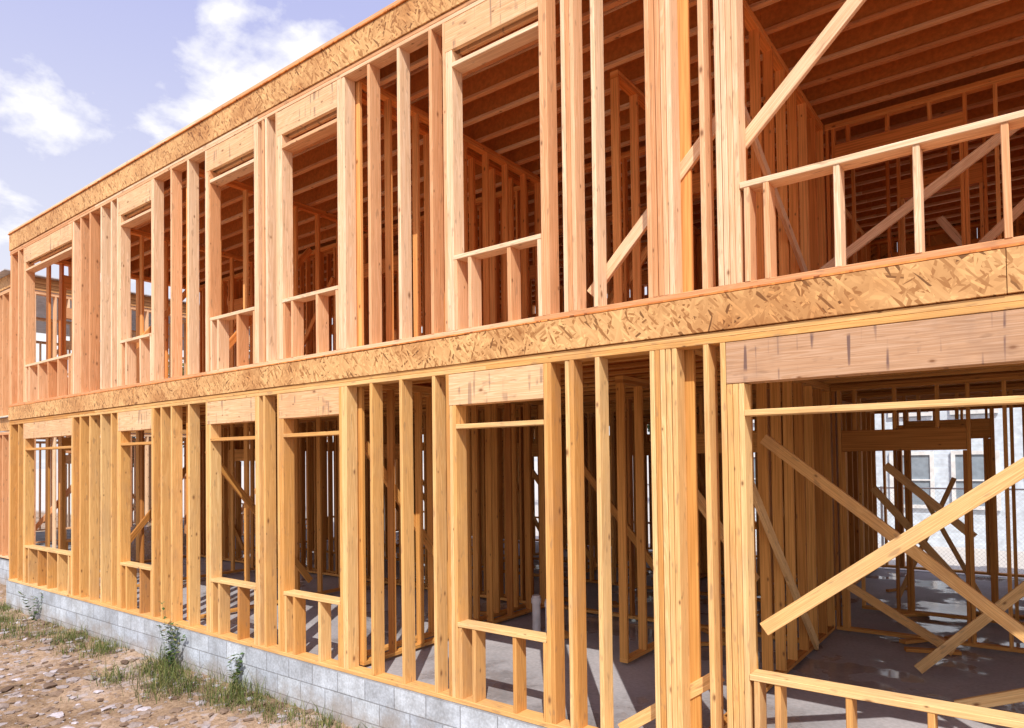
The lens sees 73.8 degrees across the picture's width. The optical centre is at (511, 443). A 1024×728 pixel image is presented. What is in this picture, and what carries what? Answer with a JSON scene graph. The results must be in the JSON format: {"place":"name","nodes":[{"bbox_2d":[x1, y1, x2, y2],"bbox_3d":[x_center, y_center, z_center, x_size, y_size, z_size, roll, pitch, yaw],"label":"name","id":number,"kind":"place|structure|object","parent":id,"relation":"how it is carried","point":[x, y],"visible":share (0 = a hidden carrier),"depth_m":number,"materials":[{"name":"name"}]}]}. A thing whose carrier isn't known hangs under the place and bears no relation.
{"place":"outdoors","nodes":[
{"label":"outdoors","id":0,"kind":"place"},
{"bbox_2d":[0,616,331,727],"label":"gravel","id":1,"kind":"structure","parent":0,"point":[145,711],"depth_m":7.81,"materials":[{"name":"gravel"}]},
{"bbox_2d":[0,0,977,468],"label":"sky","id":2,"kind":"structure","parent":0,"point":[87,87],"materials":[{"name":"blue"}]},
{"bbox_2d":[0,460,1023,727],"bbox_3d":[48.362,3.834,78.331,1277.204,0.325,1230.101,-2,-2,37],"label":"ground","id":3,"kind":"structure","parent":0,"point":[184,702],"depth_m":7.91,"materials":[{"name":"brown soil"}]},
{"bbox_2d":[0,522,228,597],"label":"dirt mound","id":4,"kind":"object","parent":3,"relation":"on","point":[147,542],"visible":0.02,"depth_m":15.16,"materials":[{"name":"brown soil"}]},
{"bbox_2d":[18,591,243,687],"bbox_3d":[-5.526,2.435,9.417,6.268,0.854,0.372,-2,-2,37],"label":"weed plant","id":5,"kind":"object","parent":3,"relation":"on","point":[234,674],"visible":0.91,"depth_m":8.49,"materials":[{"name":"green plant"}]},
{"bbox_2d":[133,366,168,466],"bbox_3d":[-14.873,0.121,27.148,5.759,6.873,5.919,-2,-2,37],"label":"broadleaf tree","id":6,"kind":"object","parent":3,"relation":"on","point":[135,437],"depth_m":27.07,"materials":[{"name":"green plant"}]},
{"bbox_2d":[0,520,327,584],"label":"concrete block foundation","id":7,"kind":"object","parent":3,"relation":"on","point":[4,568],"depth_m":17.79,"materials":[{"name":"grey concrete"}]},
{"bbox_2d":[0,288,327,558],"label":"wall framing","id":8,"kind":"object","parent":7,"relation":"on","point":[5,401],"depth_m":15.52,"materials":[{"name":"brown wood"}]},
{"bbox_2d":[0,268,249,433],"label":"floor and roof deck","id":9,"kind":"structure","parent":8,"relation":"on","point":[40,310],"depth_m":19.00,"materials":[{"name":"brown wood"}]},
{"bbox_2d":[0,274,305,435],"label":"osb rim boards","id":10,"kind":"object","parent":8,"relation":"on","point":[40,284],"depth_m":15.44,"materials":[{"name":"beige wood"}]},
{"bbox_2d":[0,600,371,727],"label":"grass","id":11,"kind":"structure","parent":3,"relation":"on","point":[189,686],"depth_m":7.91,"materials":[{"name":"green plant"}]},
{"bbox_2d":[168,349,249,447],"bbox_3d":[-13.560,-0.848,31.965,6.084,8.997,7.002,-1,-1,6],"label":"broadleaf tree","id":12,"kind":"object","parent":3,"relation":"on","point":[183,374],"depth_m":31.28,"materials":[{"name":"green plant"}]},
{"bbox_2d":[6,532,1023,727],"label":"concrete block foundation","id":13,"kind":"object","parent":3,"relation":"on","point":[362,702],"visible":0.09,"depth_m":7.30,"materials":[{"name":"grey concrete"}]},
{"bbox_2d":[8,293,1023,727],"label":"storey front framing","id":14,"kind":"object","parent":13,"relation":"on","point":[94,565],"visible":0.98,"depth_m":5.86,"materials":[{"name":"beige wood"}]},
{"bbox_2d":[618,434,1023,727],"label":"storey braces","id":15,"kind":"object","parent":14,"relation":"attached to","point":[929,558],"visible":0.79,"depth_m":5.15,"materials":[{"name":"beige wood"}]},
{"bbox_2d":[531,595,546,631],"bbox_3d":[0.370,2.024,8.160,0.276,0.420,0.117,-1,-1,10],"label":"plumbing pipe","id":16,"kind":"object","parent":13,"relation":"on","point":[536,612],"visible":0.59,"depth_m":8.13,"materials":[{"name":"white plastic"}]},
{"bbox_2d":[137,532,1023,727],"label":"concrete floor slab","id":17,"kind":"structure","parent":13,"relation":"on","point":[878,662],"depth_m":6.98,"materials":[{"name":"grey concrete"}]},
{"bbox_2d":[45,347,1023,727],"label":"storey partition walls","id":18,"kind":"structure","parent":17,"relation":"on","point":[821,535],"depth_m":8.38,"materials":[{"name":"brown wood"}]},
{"bbox_2d":[8,0,1023,431],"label":"osb rim boards","id":19,"kind":"object","parent":18,"relation":"on","point":[966,276],"visible":0.76,"depth_m":5.75,"materials":[{"name":"beige wood"}]},
{"bbox_2d":[9,0,1023,405],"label":"storey front framing","id":20,"kind":"object","parent":19,"relation":"on","point":[101,356],"visible":0.93,"depth_m":6.05,"materials":[{"name":"beige wood"}]},
{"bbox_2d":[587,0,1023,296],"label":"storey braces","id":21,"kind":"object","parent":20,"relation":"attached to","point":[813,54],"visible":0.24,"depth_m":5.12,"materials":[{"name":"beige wood"}]},
{"bbox_2d":[182,266,1023,429],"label":"floor joists","id":22,"kind":"object","parent":18,"relation":"on","point":[953,372],"visible":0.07,"depth_m":7.71,"materials":[{"name":"brown wood"}]},
{"bbox_2d":[9,242,1023,406],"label":"subfloor sheathing","id":23,"kind":"object","parent":22,"relation":"on","point":[802,279],"visible":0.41,"depth_m":4.87,"materials":[{"name":"brown wood"}]},
{"bbox_2d":[41,0,1023,382],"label":"storey partition walls","id":24,"kind":"structure","parent":23,"relation":"on","point":[811,202],"depth_m":8.02,"materials":[{"name":"brown wood"}]},
{"bbox_2d":[24,0,543,438],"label":"window headers","id":25,"kind":"object","parent":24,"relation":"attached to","point":[481,24],"depth_m":7.07,"materials":[{"name":"beige wood"}]},
{"bbox_2d":[63,0,1023,321],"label":"roof joists","id":26,"kind":"object","parent":24,"relation":"on","point":[417,66],"visible":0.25,"depth_m":7.61,"materials":[{"name":"brown wood"}]},
{"bbox_2d":[8,0,830,234],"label":"roof sheathing","id":27,"kind":"object","parent":26,"relation":"on","point":[271,79],"visible":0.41,"depth_m":7.90,"materials":[{"name":"brown wood"}]},
{"bbox_2d":[62,0,1023,319],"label":"roof joist webs","id":28,"kind":"object","parent":26,"relation":"attached to","point":[768,16],"visible":0.2,"depth_m":7.65,"materials":[{"name":"brown wood"}]},
{"bbox_2d":[42,273,1023,422],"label":"floor joist webs","id":29,"kind":"object","parent":22,"relation":"on","point":[622,362],"visible":0.01,"depth_m":6.32,"materials":[{"name":"brown wood"}]},
{"bbox_2d":[726,309,1023,383],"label":"garage header beam","id":30,"kind":"structure","parent":18,"relation":"attached to","point":[983,339],"depth_m":3.89,"materials":[{"name":"beige wood"}]},
{"bbox_2d":[480,571,1023,655],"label":"lumber scraps","id":31,"kind":"object","parent":17,"relation":"on","point":[615,604],"visible":0.21,"depth_m":7.50,"materials":[{"name":"brown wood"}]},
{"bbox_2d":[500,220,1023,545],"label":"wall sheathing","id":32,"kind":"object","parent":13,"relation":"on","point":[940,239],"depth_m":12.24,"materials":[{"name":"brown wood"}]},
{"bbox_2d":[647,484,1023,575],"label":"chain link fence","id":33,"kind":"object","parent":3,"relation":"on","point":[882,515],"visible":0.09,"depth_m":14.79,"materials":[{"name":"metal"}]},
{"bbox_2d":[753,407,1023,551],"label":"siding walls","id":34,"kind":"structure","parent":0,"point":[942,466],"depth_m":18.55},
{"bbox_2d":[753,408,1000,510],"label":"window frames","id":35,"kind":"structure","parent":34,"relation":"attached to","point":[953,468],"depth_m":19.01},
{"bbox_2d":[754,409,984,505],"bbox_3d":[11.947,-0.298,18.972,10.600,4.000,0.030,-2,-2,37],"label":"window glass","id":36,"kind":"object","parent":35,"relation":"in","point":[920,466],"visible":0.15,"depth_m":19.13,"materials":[{"name":"grey glass"}]}
]}

